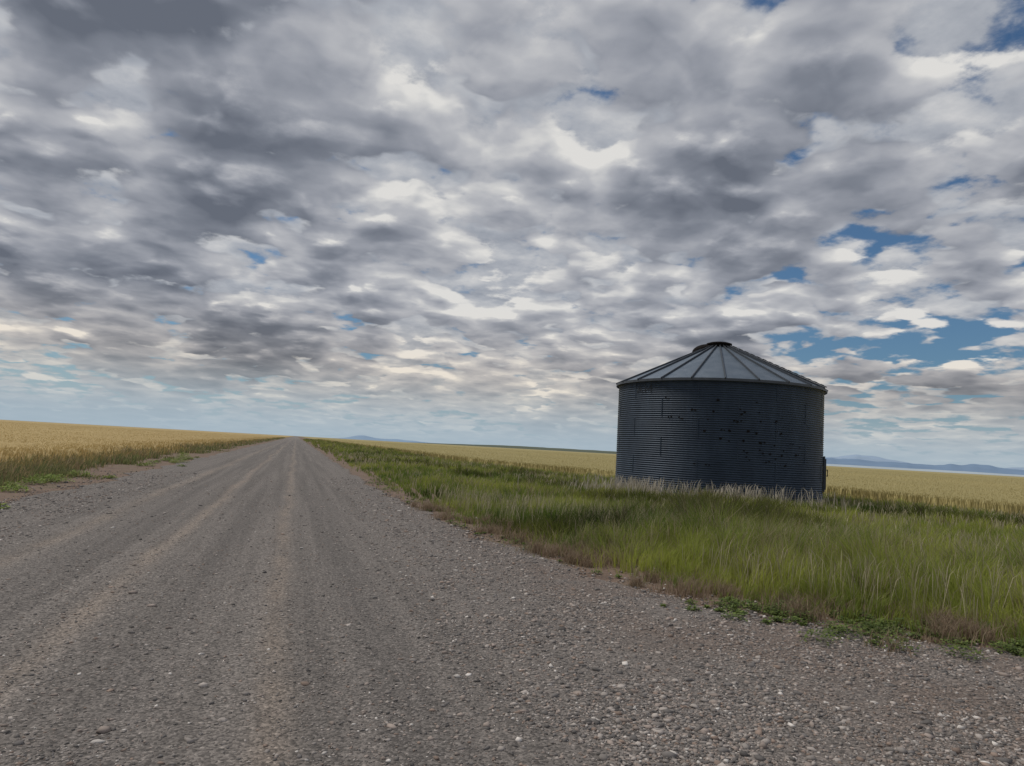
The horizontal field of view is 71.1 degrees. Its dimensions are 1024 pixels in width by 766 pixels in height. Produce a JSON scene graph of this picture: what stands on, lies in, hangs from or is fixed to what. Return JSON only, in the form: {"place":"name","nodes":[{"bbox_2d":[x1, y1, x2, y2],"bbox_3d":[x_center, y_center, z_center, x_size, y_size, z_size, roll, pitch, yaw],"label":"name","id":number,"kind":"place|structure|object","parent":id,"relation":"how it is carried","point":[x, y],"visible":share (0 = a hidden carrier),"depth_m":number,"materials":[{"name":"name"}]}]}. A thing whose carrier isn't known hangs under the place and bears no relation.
{"place":"outdoors","nodes":[
{"label":"outdoors","id":0,"kind":"place"},
{"bbox_2d":[0,437,284,490],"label":"roadside grass","id":1,"kind":"structure","parent":0,"point":[10,474],"depth_m":25.38,"materials":[{"name":"green plant"}]},
{"bbox_2d":[339,435,427,442],"bbox_3d":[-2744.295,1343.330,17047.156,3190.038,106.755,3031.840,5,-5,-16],"label":"distant mountains","id":2,"kind":"structure","parent":0,"point":[360,437],"depth_m":16235.31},
{"bbox_2d":[0,437,1023,765],"bbox_3d":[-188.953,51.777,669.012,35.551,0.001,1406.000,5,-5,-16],"label":"road","id":3,"kind":"structure","parent":0,"point":[282,463],"depth_m":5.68,"materials":[{"name":"grey gravel"}]},
{"bbox_2d":[0,420,1023,651],"bbox_3d":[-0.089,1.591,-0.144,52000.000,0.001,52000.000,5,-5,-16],"label":"ground","id":4,"kind":"structure","parent":0,"point":[117,468],"depth_m":17.03,"materials":[{"name":"soil"}]},
{"bbox_2d":[0,452,199,508],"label":"roadside weeds","id":5,"kind":"object","parent":4,"relation":"on","point":[38,479],"visible":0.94,"depth_m":19.38,"materials":[{"name":"green plant"}]},
{"bbox_2d":[0,420,291,468],"bbox_3d":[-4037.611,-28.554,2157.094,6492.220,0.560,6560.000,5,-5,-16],"label":"wheat field","id":6,"kind":"structure","parent":4,"relation":"on","point":[85,426],"depth_m":77.59,"materials":[{"name":"yellow plant"}]},
{"bbox_2d":[0,421,279,472],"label":"ripe wheat","id":7,"kind":"object","parent":6,"relation":"in","point":[63,456],"visible":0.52,"depth_m":42.21,"materials":[{"name":"yellow plant"}]},
{"bbox_2d":[299,436,1023,516],"bbox_3d":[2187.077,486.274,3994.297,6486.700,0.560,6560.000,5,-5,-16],"label":"wheat field green gold","id":8,"kind":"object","parent":4,"relation":"on","point":[546,456],"visible":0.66,"depth_m":76.83,"materials":[{"name":"plant"}]},
{"bbox_2d":[319,439,1023,516],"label":"green gold wheat","id":9,"kind":"object","parent":8,"relation":"in","point":[460,458],"visible":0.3,"depth_m":48.91,"materials":[{"name":"plant"}]},
{"bbox_2d":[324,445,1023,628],"bbox_3d":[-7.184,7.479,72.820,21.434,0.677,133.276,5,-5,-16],"label":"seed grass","id":10,"kind":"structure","parent":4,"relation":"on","point":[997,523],"depth_m":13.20,"materials":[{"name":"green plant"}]},
{"bbox_2d":[370,478,1023,661],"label":"weeds","id":11,"kind":"object","parent":4,"relation":"on","point":[777,617],"visible":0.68,"depth_m":7.15,"materials":[{"name":"green plant"}]},
{"bbox_2d":[409,498,1023,658],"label":"dry weeds","id":12,"kind":"object","parent":4,"relation":"on","point":[945,627],"visible":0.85,"depth_m":8.27,"materials":[{"name":"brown plant"}]},
{"bbox_2d":[615,341,827,503],"bbox_3d":[8.891,1.580,31.093,8.798,6.760,8.808,5,-5,-16],"label":"grain bin","id":13,"kind":"object","parent":4,"relation":"on","point":[718,414],"visible":0.94,"depth_m":27.41,"materials":[{"name":"metal"}]},
{"bbox_2d":[823,456,827,491],"bbox_3d":[12.803,3.726,29.277,0.180,1.440,0.880,1,-6,22],"label":"door","id":14,"kind":"structure","parent":13,"relation":"in","point":[824,460],"depth_m":28.92,"materials":[{"name":"metal"}]},
{"bbox_2d":[0,0,1023,467],"label":"sky","id":15,"kind":"structure","parent":0,"point":[473,222],"materials":[{"name":"grey"}]},
{"bbox_2d":[410,442,616,453],"bbox_3d":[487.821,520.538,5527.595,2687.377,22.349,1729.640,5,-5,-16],"label":"ridge","id":16,"kind":"structure","parent":0,"point":[558,449],"depth_m":5362.90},
{"bbox_2d":[303,439,1023,650],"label":"verge grass","id":17,"kind":"structure","parent":0,"point":[666,555],"depth_m":11.64,"materials":[{"name":"green plant"}]},
{"bbox_2d":[510,472,858,514],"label":"dry seed grass","id":18,"kind":"structure","parent":0,"point":[637,484],"depth_m":25.57,"materials":[{"name":"beige plant"}]},
{"bbox_2d":[825,458,1023,474],"bbox_3d":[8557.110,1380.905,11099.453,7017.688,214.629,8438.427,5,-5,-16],"label":"blue hills","id":19,"kind":"structure","parent":0,"point":[968,468],"depth_m":11867.86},
{"bbox_2d":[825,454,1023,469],"bbox_3d":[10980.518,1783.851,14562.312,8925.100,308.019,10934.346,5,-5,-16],"label":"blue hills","id":20,"kind":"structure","parent":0,"point":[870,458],"depth_m":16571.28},
{"bbox_2d":[826,464,1023,476],"bbox_3d":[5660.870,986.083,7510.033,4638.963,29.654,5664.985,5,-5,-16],"label":"pale plain","id":21,"kind":"structure","parent":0,"point":[930,470],"depth_m":8054.12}
]}

